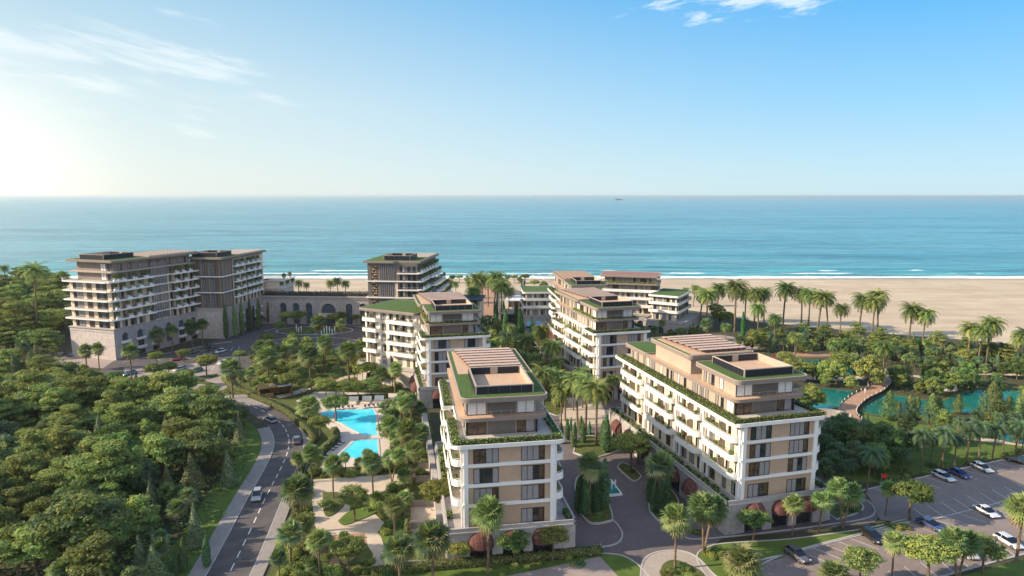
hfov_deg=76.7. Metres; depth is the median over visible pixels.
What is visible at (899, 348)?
feather palm
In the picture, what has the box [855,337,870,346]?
olive tree
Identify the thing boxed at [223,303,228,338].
cypress tree
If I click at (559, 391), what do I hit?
date palm
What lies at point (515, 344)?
date palm
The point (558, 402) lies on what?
bush
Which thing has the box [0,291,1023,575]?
ground
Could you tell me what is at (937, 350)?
feather palm
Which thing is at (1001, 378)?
broadleaf tree
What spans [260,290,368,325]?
arcade hall
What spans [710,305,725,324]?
broadleaf tree
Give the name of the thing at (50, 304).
feathery tree
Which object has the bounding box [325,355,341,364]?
umbrella tree
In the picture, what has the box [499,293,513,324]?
promenade
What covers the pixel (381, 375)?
fan palm
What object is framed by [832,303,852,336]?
date palm
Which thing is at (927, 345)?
fan palm
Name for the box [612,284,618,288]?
window
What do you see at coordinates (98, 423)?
conifer tree
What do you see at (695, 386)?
window
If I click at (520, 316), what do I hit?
cypress tree
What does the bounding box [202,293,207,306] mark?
window
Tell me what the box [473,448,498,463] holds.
window
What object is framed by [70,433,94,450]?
broadleaf tree
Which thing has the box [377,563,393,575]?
shrub
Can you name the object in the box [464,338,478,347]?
window
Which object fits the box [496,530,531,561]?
umbrella tree
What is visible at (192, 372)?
umbrella tree
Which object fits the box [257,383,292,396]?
kiosk
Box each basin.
[313,331,336,334]
[609,479,621,496]
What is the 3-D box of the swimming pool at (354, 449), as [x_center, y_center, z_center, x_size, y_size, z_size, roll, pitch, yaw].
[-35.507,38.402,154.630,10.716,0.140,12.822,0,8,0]
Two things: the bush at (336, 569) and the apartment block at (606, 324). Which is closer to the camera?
the bush at (336, 569)
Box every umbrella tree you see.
[143,363,164,379]
[146,351,164,363]
[161,361,177,371]
[175,349,191,361]
[179,369,196,376]
[193,354,217,375]
[232,350,246,362]
[258,363,278,372]
[259,333,273,346]
[271,375,287,393]
[273,321,285,334]
[278,311,293,327]
[278,372,301,396]
[284,361,300,371]
[290,310,307,326]
[295,366,315,378]
[298,378,315,394]
[299,357,320,367]
[299,367,314,378]
[307,415,331,439]
[314,378,335,395]
[317,349,331,366]
[318,394,349,420]
[325,313,338,327]
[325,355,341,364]
[329,534,367,574]
[334,379,351,395]
[336,311,347,318]
[337,483,370,520]
[348,380,367,400]
[350,314,360,325]
[356,362,377,378]
[361,377,381,400]
[386,372,400,389]
[418,477,449,502]
[446,541,472,560]
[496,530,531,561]
[521,274,530,282]
[529,280,539,285]
[537,524,569,560]
[611,432,650,469]
[627,431,656,463]
[674,327,686,334]
[708,303,722,311]
[721,311,733,319]
[737,508,773,539]
[776,351,794,359]
[799,361,815,381]
[828,351,861,378]
[841,544,887,575]
[888,476,936,520]
[901,532,962,575]
[969,531,1009,574]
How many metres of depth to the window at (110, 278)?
236.55 m
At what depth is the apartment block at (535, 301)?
296.76 m
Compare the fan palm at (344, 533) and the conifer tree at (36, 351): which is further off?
the conifer tree at (36, 351)
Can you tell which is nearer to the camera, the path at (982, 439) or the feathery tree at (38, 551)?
the feathery tree at (38, 551)
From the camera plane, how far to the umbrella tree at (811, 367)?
208.78 m
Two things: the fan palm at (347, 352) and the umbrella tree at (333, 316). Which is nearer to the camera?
the fan palm at (347, 352)
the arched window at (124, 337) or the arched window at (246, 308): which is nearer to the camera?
the arched window at (124, 337)
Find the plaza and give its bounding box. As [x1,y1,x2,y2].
[484,289,878,565]
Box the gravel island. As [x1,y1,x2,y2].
[641,551,714,575]
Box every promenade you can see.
[480,287,499,315]
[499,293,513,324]
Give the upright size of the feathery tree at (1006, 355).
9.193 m
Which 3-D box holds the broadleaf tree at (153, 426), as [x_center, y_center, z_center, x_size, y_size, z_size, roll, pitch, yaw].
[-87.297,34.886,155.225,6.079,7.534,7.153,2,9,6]
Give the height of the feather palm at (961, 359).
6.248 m
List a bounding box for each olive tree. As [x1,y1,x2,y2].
[49,362,65,372]
[120,565,150,575]
[134,525,154,553]
[236,404,249,420]
[376,398,391,413]
[376,413,398,436]
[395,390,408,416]
[794,356,803,361]
[802,343,812,352]
[803,360,821,380]
[846,352,865,375]
[848,335,859,342]
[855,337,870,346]
[856,344,863,355]
[862,351,869,357]
[903,352,915,364]
[909,355,921,369]
[934,343,946,353]
[942,344,956,358]
[969,348,982,356]
[978,363,991,376]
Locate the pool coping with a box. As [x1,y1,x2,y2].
[333,410,381,439]
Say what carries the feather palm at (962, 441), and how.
on the ground at (434, 413)
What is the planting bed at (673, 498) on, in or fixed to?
on the plaza
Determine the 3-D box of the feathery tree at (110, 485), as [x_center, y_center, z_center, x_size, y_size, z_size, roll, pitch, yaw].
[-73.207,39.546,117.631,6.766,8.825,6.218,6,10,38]
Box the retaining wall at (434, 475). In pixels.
[422,411,442,523]
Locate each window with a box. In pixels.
[72,282,82,288]
[73,291,82,297]
[74,301,83,307]
[75,310,84,316]
[76,319,85,325]
[86,283,91,289]
[87,292,92,298]
[88,302,92,307]
[89,311,93,317]
[89,320,94,326]
[96,283,106,290]
[96,293,107,299]
[97,302,107,308]
[98,312,108,318]
[99,321,109,327]
[100,264,105,270]
[101,273,106,280]
[107,264,111,270]
[108,273,112,280]
[114,321,119,327]
[119,291,123,298]
[122,332,127,340]
[123,310,127,316]
[123,319,127,326]
[130,317,136,324]
[132,298,137,305]
[137,329,142,336]
[138,339,143,345]
[139,316,145,322]
[151,260,161,318]
[159,259,168,316]
[169,283,174,289]
[170,292,175,298]
[171,309,176,315]
[199,261,205,274]
[200,277,206,290]
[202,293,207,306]
[207,261,213,274]
[208,277,215,290]
[209,293,216,306]
[221,260,224,274]
[222,277,225,290]
[225,260,227,274]
[226,276,228,289]
[227,292,229,305]
[228,259,230,273]
[229,276,231,288]
[230,291,232,304]
[246,308,248,328]
[252,306,254,326]
[281,303,286,322]
[293,303,299,323]
[306,303,311,323]
[322,304,335,323]
[346,304,352,323]
[360,304,365,324]
[371,266,377,303]
[380,264,385,279]
[380,282,385,295]
[388,264,393,279]
[388,282,394,295]
[399,266,404,271]
[400,283,404,288]
[400,291,405,296]
[407,267,415,272]
[407,275,415,280]
[408,283,415,288]
[408,291,415,296]
[430,314,441,321]
[431,326,442,334]
[434,340,449,348]
[434,351,447,360]
[435,363,449,372]
[435,377,448,385]
[462,313,473,320]
[462,324,473,332]
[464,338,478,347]
[467,403,485,415]
[468,422,486,434]
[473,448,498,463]
[473,467,498,483]
[474,487,498,503]
[508,314,512,321]
[517,400,534,412]
[517,419,534,431]
[521,445,544,460]
[521,464,544,480]
[521,484,544,499]
[521,507,543,522]
[532,310,537,314]
[597,311,606,317]
[597,322,606,329]
[603,335,616,343]
[603,346,615,354]
[603,357,615,366]
[603,371,615,379]
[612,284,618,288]
[623,309,632,316]
[623,320,631,328]
[628,333,640,341]
[639,413,641,424]
[640,278,646,282]
[650,423,653,433]
[651,360,654,369]
[653,313,658,318]
[660,314,665,319]
[664,402,668,410]
[666,434,669,445]
[681,446,685,458]
[682,430,686,438]
[689,451,693,464]
[692,382,697,393]
[695,437,698,447]
[696,421,699,431]
[697,456,699,468]
[700,386,703,396]
[704,370,706,381]
[709,373,714,385]
[709,467,714,479]
[711,432,714,440]
[715,394,718,404]
[719,378,723,389]
[720,397,723,407]
[722,476,725,487]
[725,460,729,468]
[726,400,733,413]
[730,443,733,451]
[731,481,735,495]
[736,385,752,396]
[736,402,751,414]
[747,482,768,497]
[748,461,769,476]
[749,443,770,458]
[750,425,771,439]
[776,399,791,410]
[777,381,792,392]
[786,477,805,492]
[787,456,806,471]
[788,439,807,453]
[790,421,809,435]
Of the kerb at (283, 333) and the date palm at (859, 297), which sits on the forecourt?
the kerb at (283, 333)
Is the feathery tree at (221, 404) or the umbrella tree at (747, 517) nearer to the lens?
the umbrella tree at (747, 517)
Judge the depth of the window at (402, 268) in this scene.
262.44 m
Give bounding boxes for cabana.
[348,396,358,404]
[360,396,371,404]
[372,395,383,403]
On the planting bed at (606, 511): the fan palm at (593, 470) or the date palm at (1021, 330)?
the fan palm at (593, 470)
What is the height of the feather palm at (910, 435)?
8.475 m
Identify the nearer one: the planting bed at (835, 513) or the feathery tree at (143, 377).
the planting bed at (835, 513)
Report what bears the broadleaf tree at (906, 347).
on the ground at (434, 413)
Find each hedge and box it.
[221,375,269,394]
[247,391,317,441]
[295,437,316,474]
[316,426,339,461]
[330,393,387,401]
[370,544,602,575]
[403,474,411,536]
[686,527,704,535]
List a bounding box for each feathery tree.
[0,274,13,286]
[0,287,12,297]
[0,297,11,305]
[0,299,16,318]
[0,301,33,347]
[0,320,12,348]
[0,327,14,348]
[0,330,23,348]
[0,349,20,368]
[0,359,13,375]
[0,368,53,417]
[0,373,17,382]
[0,397,10,403]
[0,403,24,426]
[0,441,15,463]
[0,449,49,501]
[0,460,18,488]
[0,477,27,506]
[0,485,35,519]
[0,504,22,540]
[0,512,15,538]
[0,522,26,575]
[0,523,64,575]
[1,284,28,300]
[2,429,59,478]
[3,396,27,412]
[5,316,35,333]
[5,357,25,371]
[6,266,27,277]
[9,267,28,279]
[9,279,26,288]
[10,309,41,329]
[10,382,63,415]
[12,427,31,445]
[13,415,37,427]
[18,294,32,300]
[18,496,67,523]
[20,468,71,501]
[21,302,40,314]
[22,491,134,549]
[23,314,43,331]
[25,400,38,418]
[26,291,46,303]
[26,328,64,348]
[26,354,57,371]
[27,296,56,309]
[27,370,48,386]
[29,279,46,285]
[29,286,51,296]
[29,376,67,398]
[30,308,63,330]
[31,386,85,419]
[33,291,69,311]
[36,455,81,489]
[40,280,61,288]
[40,285,59,290]
[44,367,64,382]
[44,425,81,457]
[44,553,84,575]
[46,335,65,354]
[46,403,91,426]
[47,308,72,338]
[47,342,59,357]
[48,273,69,293]
[48,370,74,379]
[50,289,69,307]
[50,416,86,455]
[51,473,111,512]
[53,429,95,454]
[54,294,70,325]
[56,375,107,404]
[57,531,121,575]
[60,495,122,545]
[64,438,146,491]
[71,446,93,458]
[73,436,105,456]
[75,384,95,406]
[75,404,90,418]
[80,518,130,560]
[82,407,109,427]
[90,374,111,398]
[93,389,130,418]
[94,481,126,502]
[99,401,141,425]
[100,376,138,389]
[114,449,136,465]
[117,386,155,406]
[126,423,148,440]
[132,432,186,482]
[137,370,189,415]
[137,375,156,382]
[139,432,151,458]
[144,386,200,415]
[148,377,181,396]
[148,416,209,472]
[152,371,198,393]
[162,393,194,417]
[163,426,227,481]
[188,384,224,415]
[188,394,243,420]
[758,331,768,349]
[798,322,811,334]
[816,324,837,348]
[826,337,841,352]
[848,322,866,334]
[865,342,875,353]
[869,331,884,341]
[875,327,889,338]
[880,335,893,342]
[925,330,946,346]
[956,337,978,352]
[997,344,1017,366]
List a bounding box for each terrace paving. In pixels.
[509,557,617,575]
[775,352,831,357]
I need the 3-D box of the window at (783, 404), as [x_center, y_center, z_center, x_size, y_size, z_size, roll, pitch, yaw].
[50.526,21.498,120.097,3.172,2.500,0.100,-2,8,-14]
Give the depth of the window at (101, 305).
237.15 m
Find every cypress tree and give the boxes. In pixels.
[172,548,179,574]
[178,537,188,571]
[189,501,197,526]
[201,534,211,566]
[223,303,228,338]
[232,304,238,337]
[239,301,244,334]
[247,298,252,331]
[256,298,260,328]
[266,300,268,321]
[495,299,498,319]
[502,309,509,339]
[513,302,517,325]
[516,308,524,337]
[518,320,523,339]
[530,318,533,337]
[559,421,563,432]
[565,418,569,439]
[570,422,577,447]
[574,477,582,512]
[578,416,583,433]
[579,477,590,514]
[580,421,585,442]
[588,421,590,434]
[591,476,602,512]
[598,458,610,508]
[599,420,603,446]
[601,415,611,452]
[611,432,614,449]
[645,469,654,502]
[650,482,656,510]
[655,479,665,514]
[663,474,670,509]
[741,312,745,335]
[816,358,820,381]
[969,374,976,391]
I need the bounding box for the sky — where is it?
[0,0,1023,195]
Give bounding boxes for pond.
[801,360,855,373]
[806,388,855,408]
[862,388,1023,415]
[992,432,1022,442]
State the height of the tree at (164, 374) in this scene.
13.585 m
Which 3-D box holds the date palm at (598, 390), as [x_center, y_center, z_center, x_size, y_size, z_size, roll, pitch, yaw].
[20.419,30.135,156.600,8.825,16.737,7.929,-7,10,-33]
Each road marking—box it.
[230,400,289,570]
[808,463,1023,575]
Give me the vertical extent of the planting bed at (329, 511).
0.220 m
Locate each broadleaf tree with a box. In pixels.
[0,377,19,394]
[0,420,22,435]
[0,433,32,456]
[13,329,37,349]
[13,349,25,357]
[24,284,38,293]
[33,417,51,428]
[33,488,61,504]
[41,308,65,330]
[64,361,77,371]
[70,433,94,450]
[71,364,88,375]
[78,368,104,380]
[90,429,142,453]
[94,418,138,439]
[106,371,132,382]
[113,377,147,405]
[117,457,160,496]
[117,494,161,536]
[130,408,162,425]
[134,418,160,438]
[154,481,185,509]
[203,418,229,450]
[203,450,226,473]
[215,443,238,461]
[221,413,247,435]
[259,370,275,383]
[274,359,289,374]
[282,334,299,348]
[288,332,298,339]
[299,336,315,346]
[344,357,356,376]
[352,358,364,373]
[487,329,498,340]
[492,319,502,334]
[539,281,547,285]
[665,329,676,335]
[687,326,700,334]
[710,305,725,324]
[743,329,762,349]
[757,328,767,337]
[773,327,785,340]
[783,356,802,371]
[795,390,813,404]
[797,342,805,351]
[799,382,826,405]
[801,335,808,345]
[807,338,816,347]
[808,330,823,342]
[816,359,836,382]
[816,457,835,482]
[817,433,836,458]
[818,372,832,386]
[819,419,843,439]
[822,440,850,471]
[825,411,856,427]
[828,358,847,383]
[834,417,863,446]
[836,333,847,340]
[839,330,852,337]
[839,337,858,352]
[843,375,859,391]
[844,440,867,474]
[845,426,881,466]
[853,354,887,387]
[856,441,891,474]
[857,419,873,432]
[867,334,874,344]
[869,421,901,446]
[873,421,895,435]
[878,436,908,471]
[882,429,916,462]
[887,363,906,379]
[890,338,897,348]
[893,342,910,361]
[893,374,908,388]
[896,338,907,352]
[896,411,918,430]
[905,339,919,348]
[913,381,925,393]
[919,359,941,371]
[922,348,940,360]
[923,369,942,381]
[924,376,945,392]
[927,420,948,444]
[932,367,947,379]
[933,408,954,424]
[937,361,950,371]
[942,371,965,391]
[951,361,981,385]
[954,348,972,361]
[966,371,983,388]
[968,355,987,368]
[982,343,998,357]
[987,372,1005,382]
[988,347,1003,361]
[988,377,1001,386]
[997,362,1010,375]
[1003,356,1023,379]
[1008,427,1022,444]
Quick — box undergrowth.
[0,352,248,575]
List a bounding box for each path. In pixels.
[15,350,124,367]
[254,373,403,484]
[312,474,397,565]
[330,533,367,564]
[807,368,1021,445]
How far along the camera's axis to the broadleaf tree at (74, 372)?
204.57 m
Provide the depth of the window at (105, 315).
237.56 m
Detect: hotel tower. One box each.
[62,250,200,359]
[188,249,296,338]
[363,253,452,304]
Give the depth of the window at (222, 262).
271.24 m
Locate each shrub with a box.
[59,271,66,279]
[289,514,296,519]
[299,554,309,563]
[317,499,328,506]
[325,553,332,559]
[351,565,362,574]
[360,567,370,574]
[362,506,370,511]
[362,556,375,565]
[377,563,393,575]
[382,492,394,498]
[383,519,399,527]
[476,315,498,325]
[509,562,519,568]
[530,561,537,569]
[538,558,546,565]
[576,559,586,567]
[659,569,667,575]
[670,567,678,575]
[677,562,687,571]
[683,572,694,575]
[684,566,691,572]
[709,543,722,553]
[710,552,719,559]
[833,504,844,509]
[848,505,861,512]
[877,473,890,480]
[895,525,903,530]
[896,523,906,529]
[925,461,936,467]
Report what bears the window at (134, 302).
in the hotel tower at (93, 299)
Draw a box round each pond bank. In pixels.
[802,387,857,409]
[858,387,1023,416]
[987,430,1021,443]
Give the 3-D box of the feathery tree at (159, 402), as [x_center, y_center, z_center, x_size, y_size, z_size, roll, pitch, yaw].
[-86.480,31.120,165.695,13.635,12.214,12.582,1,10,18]
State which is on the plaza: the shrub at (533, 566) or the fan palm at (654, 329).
the fan palm at (654, 329)
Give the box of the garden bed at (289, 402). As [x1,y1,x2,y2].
[233,350,443,575]
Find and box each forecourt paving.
[124,360,227,388]
[214,388,270,408]
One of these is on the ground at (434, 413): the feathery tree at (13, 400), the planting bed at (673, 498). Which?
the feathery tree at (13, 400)
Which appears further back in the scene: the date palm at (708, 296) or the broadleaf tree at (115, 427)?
the date palm at (708, 296)
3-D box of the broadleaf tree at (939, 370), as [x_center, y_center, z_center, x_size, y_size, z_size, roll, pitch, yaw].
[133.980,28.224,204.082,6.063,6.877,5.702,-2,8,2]
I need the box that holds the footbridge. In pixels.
[838,377,891,422]
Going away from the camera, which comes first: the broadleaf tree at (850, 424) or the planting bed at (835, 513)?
the planting bed at (835, 513)
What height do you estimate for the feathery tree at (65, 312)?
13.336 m
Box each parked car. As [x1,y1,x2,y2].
[60,352,72,355]
[122,369,137,375]
[171,356,184,360]
[172,365,186,370]
[190,349,199,353]
[192,366,203,371]
[202,343,214,347]
[205,346,217,350]
[215,348,226,352]
[783,543,811,563]
[858,526,883,543]
[915,516,942,531]
[930,469,956,481]
[945,467,971,478]
[965,554,979,559]
[969,460,994,472]
[972,504,1000,517]
[992,531,1023,548]
[1004,455,1023,463]
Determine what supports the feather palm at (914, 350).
on the ground at (434, 413)
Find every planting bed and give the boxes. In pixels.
[157,356,197,359]
[192,381,213,384]
[199,375,218,377]
[212,389,241,395]
[280,327,348,333]
[323,492,344,516]
[338,507,376,524]
[494,319,543,346]
[515,340,560,414]
[574,436,618,455]
[576,476,611,521]
[619,463,639,479]
[648,482,678,518]
[660,560,704,575]
[830,503,862,517]
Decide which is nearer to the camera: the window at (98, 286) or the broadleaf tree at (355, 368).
the broadleaf tree at (355, 368)
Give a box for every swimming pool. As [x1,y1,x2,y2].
[319,408,378,434]
[337,438,379,458]
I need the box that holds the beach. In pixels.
[67,279,1023,345]
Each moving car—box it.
[251,486,262,501]
[263,415,277,423]
[292,435,300,444]
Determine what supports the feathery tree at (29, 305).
on the ground at (434, 413)
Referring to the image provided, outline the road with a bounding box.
[28,367,303,575]
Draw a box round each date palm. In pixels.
[0,264,10,273]
[16,261,50,346]
[294,280,302,290]
[302,282,310,291]
[326,279,334,291]
[332,277,341,289]
[341,280,348,290]
[452,281,458,288]
[465,285,482,294]
[467,270,489,289]
[482,275,490,306]
[485,270,506,317]
[488,340,500,347]
[491,279,512,320]
[504,287,515,308]
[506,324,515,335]
[511,340,521,351]
[514,332,538,357]
[525,352,543,366]
[528,347,540,354]
[528,359,543,371]
[531,363,557,404]
[532,323,550,357]
[538,338,564,366]
[547,355,564,368]
[548,366,565,409]
[550,381,570,421]
[553,376,573,420]
[561,369,592,426]
[572,364,594,407]
[572,372,601,434]
[580,377,612,444]
[604,373,620,404]
[658,319,665,336]
[691,284,700,306]
[693,287,711,326]
[695,288,718,317]
[710,282,726,322]
[720,323,731,339]
[723,279,751,331]
[740,289,751,322]
[747,287,768,326]
[748,301,767,330]
[758,286,772,324]
[766,313,783,338]
[773,280,798,325]
[787,332,804,358]
[790,285,811,324]
[799,288,818,328]
[809,289,834,326]
[817,290,836,328]
[825,339,840,352]
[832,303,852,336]
[850,292,874,322]
[862,295,886,333]
[864,288,890,326]
[871,338,897,380]
[899,301,925,338]
[915,307,939,351]
[955,321,982,348]
[971,325,997,356]
[977,315,1007,362]
[1009,330,1023,372]
[1010,327,1023,344]
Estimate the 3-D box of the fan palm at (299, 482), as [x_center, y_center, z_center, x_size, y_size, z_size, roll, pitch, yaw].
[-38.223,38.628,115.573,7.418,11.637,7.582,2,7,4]
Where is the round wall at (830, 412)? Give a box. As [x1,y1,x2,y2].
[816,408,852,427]
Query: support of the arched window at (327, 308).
in the arcade hall
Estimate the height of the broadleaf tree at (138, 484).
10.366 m
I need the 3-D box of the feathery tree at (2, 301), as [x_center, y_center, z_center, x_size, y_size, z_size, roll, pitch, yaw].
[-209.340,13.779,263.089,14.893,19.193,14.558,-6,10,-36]
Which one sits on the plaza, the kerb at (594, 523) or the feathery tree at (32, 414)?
the kerb at (594, 523)
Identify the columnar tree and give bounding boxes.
[878,390,899,419]
[895,401,902,414]
[901,395,917,417]
[905,364,914,384]
[911,396,923,418]
[922,392,939,421]
[930,397,945,415]
[951,394,964,413]
[974,382,1007,423]
[994,401,1007,417]
[1004,395,1015,415]
[1011,405,1023,423]
[1015,389,1023,412]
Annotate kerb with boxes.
[126,324,361,361]
[205,427,303,575]
[386,553,648,575]
[573,435,622,457]
[574,475,612,524]
[602,495,875,547]
[617,462,640,481]
[640,549,716,575]
[647,481,679,522]
[696,519,912,575]
[761,455,1023,575]
[830,502,863,519]
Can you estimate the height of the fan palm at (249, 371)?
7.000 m
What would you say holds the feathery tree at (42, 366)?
on the ground at (434, 413)
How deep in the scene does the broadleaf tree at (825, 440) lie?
144.57 m
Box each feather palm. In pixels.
[14,340,31,358]
[220,419,237,448]
[499,331,512,346]
[519,349,528,362]
[779,338,788,350]
[798,327,808,335]
[817,330,829,348]
[858,445,886,491]
[894,346,904,362]
[897,447,914,473]
[899,430,917,464]
[908,347,919,353]
[910,427,934,468]
[921,411,937,427]
[922,355,931,361]
[927,433,941,462]
[930,346,941,355]
[931,425,959,468]
[946,432,966,466]
[951,355,960,365]
[952,416,965,434]
[952,418,966,432]
[956,357,965,366]
[957,422,983,462]
[965,417,994,460]
[968,408,985,421]
[974,356,984,363]
[987,420,1009,459]
[988,357,997,371]
[990,410,1005,421]
[994,417,1013,452]
[996,341,1010,361]
[1006,411,1022,433]
[1007,412,1023,442]
[1007,417,1023,452]
[1011,351,1023,359]
[1013,423,1023,456]
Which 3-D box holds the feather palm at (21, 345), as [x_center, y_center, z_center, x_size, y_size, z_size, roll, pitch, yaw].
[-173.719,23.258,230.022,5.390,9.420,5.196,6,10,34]
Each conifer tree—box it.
[9,352,21,373]
[25,346,34,364]
[32,343,40,359]
[93,412,103,432]
[131,535,152,575]
[141,480,166,526]
[144,470,158,508]
[144,544,174,575]
[152,455,168,483]
[158,465,177,494]
[161,413,166,430]
[180,452,208,490]
[185,503,205,548]
[187,475,202,504]
[215,427,224,449]
[219,449,238,487]
[233,411,247,443]
[766,336,772,350]
[771,329,779,346]
[993,352,1000,369]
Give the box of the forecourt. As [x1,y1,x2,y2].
[100,324,365,388]
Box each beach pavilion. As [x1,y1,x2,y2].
[499,308,518,321]
[506,295,521,308]
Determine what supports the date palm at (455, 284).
on the ground at (434, 413)
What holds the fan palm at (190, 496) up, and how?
on the ground at (434, 413)
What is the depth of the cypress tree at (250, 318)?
286.86 m
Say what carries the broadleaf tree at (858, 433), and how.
on the lawn at (860, 474)
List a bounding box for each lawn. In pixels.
[378,519,410,541]
[396,554,639,575]
[698,520,906,575]
[821,414,1023,482]
[963,559,1023,575]
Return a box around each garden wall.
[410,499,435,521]
[410,520,438,548]
[411,463,430,482]
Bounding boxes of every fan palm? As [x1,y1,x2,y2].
[38,348,49,363]
[47,560,69,575]
[65,366,73,374]
[77,343,94,364]
[90,341,105,370]
[120,342,141,376]
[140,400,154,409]
[147,327,166,350]
[147,536,170,558]
[151,528,169,540]
[164,324,179,352]
[165,498,188,538]
[177,486,198,517]
[182,319,201,347]
[195,318,209,344]
[216,357,241,398]
[237,370,244,388]
[244,365,254,386]
[250,339,265,352]
[254,345,280,382]
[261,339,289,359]
[268,549,288,575]
[273,517,306,564]
[275,471,317,516]
[280,337,299,361]
[289,451,303,471]
[294,395,321,417]
[295,512,314,554]
[296,343,321,393]
[301,443,321,480]
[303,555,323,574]
[304,527,331,574]
[309,313,328,337]
[312,447,325,474]
[316,334,334,372]
[321,453,344,497]
[322,530,333,554]
[329,365,342,393]
[329,530,348,564]
[335,318,344,340]
[335,340,358,380]
[340,451,350,469]
[353,456,363,467]
[354,338,365,358]
[358,450,384,492]
[361,448,372,474]
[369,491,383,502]
[373,365,387,391]
[377,532,415,575]
[380,414,397,450]
[382,407,398,418]
[382,446,404,481]
[382,494,405,534]
[386,429,401,446]
[387,392,413,420]
[388,361,403,392]
[394,416,419,469]
[396,466,411,488]
[397,477,412,486]
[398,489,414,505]
[403,438,424,482]
[406,392,417,419]
[406,460,419,475]
[408,400,419,419]
[409,518,451,575]
[414,422,431,458]
[416,400,424,420]
[418,406,428,416]
[468,492,506,573]
[576,450,606,514]
[644,448,675,494]
[651,325,659,334]
[659,501,693,568]
[686,490,729,553]
[700,317,712,333]
[719,541,767,575]
[734,334,744,344]
[781,493,806,534]
[809,490,835,532]
[813,558,851,575]
[824,476,865,528]
[876,479,896,515]
[881,528,906,575]
[924,341,932,348]
[935,524,986,575]
[943,357,950,363]
[982,368,988,375]
[998,491,1023,562]
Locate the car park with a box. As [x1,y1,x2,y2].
[755,456,1023,575]
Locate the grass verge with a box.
[152,415,261,575]
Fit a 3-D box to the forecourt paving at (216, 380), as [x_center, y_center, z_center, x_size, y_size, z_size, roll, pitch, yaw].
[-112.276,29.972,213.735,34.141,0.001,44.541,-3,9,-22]
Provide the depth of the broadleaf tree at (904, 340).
246.48 m
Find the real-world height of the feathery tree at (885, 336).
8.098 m
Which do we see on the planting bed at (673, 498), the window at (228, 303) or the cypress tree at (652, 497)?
the cypress tree at (652, 497)
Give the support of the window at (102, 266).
in the hotel tower at (93, 299)
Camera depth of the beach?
374.06 m
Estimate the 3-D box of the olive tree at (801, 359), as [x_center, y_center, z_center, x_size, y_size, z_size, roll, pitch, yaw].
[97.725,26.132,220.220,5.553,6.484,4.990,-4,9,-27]
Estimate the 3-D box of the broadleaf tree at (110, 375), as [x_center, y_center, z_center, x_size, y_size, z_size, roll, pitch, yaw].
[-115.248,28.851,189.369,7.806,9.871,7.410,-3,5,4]
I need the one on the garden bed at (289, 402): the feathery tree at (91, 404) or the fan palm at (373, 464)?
the fan palm at (373, 464)
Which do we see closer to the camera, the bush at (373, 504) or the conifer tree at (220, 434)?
the bush at (373, 504)
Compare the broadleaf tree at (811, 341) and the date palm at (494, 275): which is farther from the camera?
the date palm at (494, 275)
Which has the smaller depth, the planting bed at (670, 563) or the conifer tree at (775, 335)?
the planting bed at (670, 563)
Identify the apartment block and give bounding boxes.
[356,292,490,408]
[434,347,577,558]
[520,286,554,327]
[544,271,607,339]
[546,287,650,401]
[600,271,699,334]
[607,334,829,534]
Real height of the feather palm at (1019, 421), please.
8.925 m
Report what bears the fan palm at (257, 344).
on the garden bed at (289, 402)
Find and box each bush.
[275,567,288,575]
[286,547,300,559]
[286,561,302,572]
[289,568,307,575]
[293,542,306,553]
[295,503,311,511]
[300,535,308,549]
[302,511,315,521]
[307,466,318,475]
[322,563,343,575]
[337,466,345,475]
[343,467,358,477]
[370,501,383,509]
[376,505,392,516]
[380,527,390,535]
[384,518,398,527]
[385,481,397,491]
[392,461,404,472]
[395,381,401,387]
[397,484,406,492]
[484,324,497,337]
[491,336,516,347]
[551,395,567,406]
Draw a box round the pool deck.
[296,392,396,467]
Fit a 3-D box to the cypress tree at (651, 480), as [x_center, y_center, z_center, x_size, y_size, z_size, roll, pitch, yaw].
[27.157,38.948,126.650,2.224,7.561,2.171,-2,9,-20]
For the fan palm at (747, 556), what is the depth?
100.94 m
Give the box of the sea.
[0,196,1023,278]
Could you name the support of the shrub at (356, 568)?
on the garden bed at (289, 402)
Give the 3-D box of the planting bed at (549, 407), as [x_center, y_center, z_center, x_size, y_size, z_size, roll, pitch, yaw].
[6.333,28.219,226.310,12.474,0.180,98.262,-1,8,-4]
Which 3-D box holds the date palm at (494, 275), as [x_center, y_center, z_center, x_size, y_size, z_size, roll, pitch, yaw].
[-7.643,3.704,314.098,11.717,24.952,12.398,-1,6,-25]
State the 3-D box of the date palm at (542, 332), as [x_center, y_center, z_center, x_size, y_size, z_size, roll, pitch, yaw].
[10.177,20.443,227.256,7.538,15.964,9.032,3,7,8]
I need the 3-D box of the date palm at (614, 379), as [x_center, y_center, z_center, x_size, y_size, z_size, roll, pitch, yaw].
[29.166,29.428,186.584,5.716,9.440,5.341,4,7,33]
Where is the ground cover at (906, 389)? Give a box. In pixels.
[240,339,1023,575]
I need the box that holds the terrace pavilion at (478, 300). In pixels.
[464,295,485,318]
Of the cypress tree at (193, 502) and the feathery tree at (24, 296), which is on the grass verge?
the cypress tree at (193, 502)
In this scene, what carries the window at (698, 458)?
in the apartment block at (768, 431)
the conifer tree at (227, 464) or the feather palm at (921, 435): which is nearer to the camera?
the conifer tree at (227, 464)
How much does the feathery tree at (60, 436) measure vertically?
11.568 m
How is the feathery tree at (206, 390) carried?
on the ground at (434, 413)
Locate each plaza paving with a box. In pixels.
[560,397,605,425]
[714,335,759,348]
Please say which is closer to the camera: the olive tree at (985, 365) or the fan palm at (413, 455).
the fan palm at (413, 455)
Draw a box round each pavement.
[188,427,273,575]
[250,429,309,575]

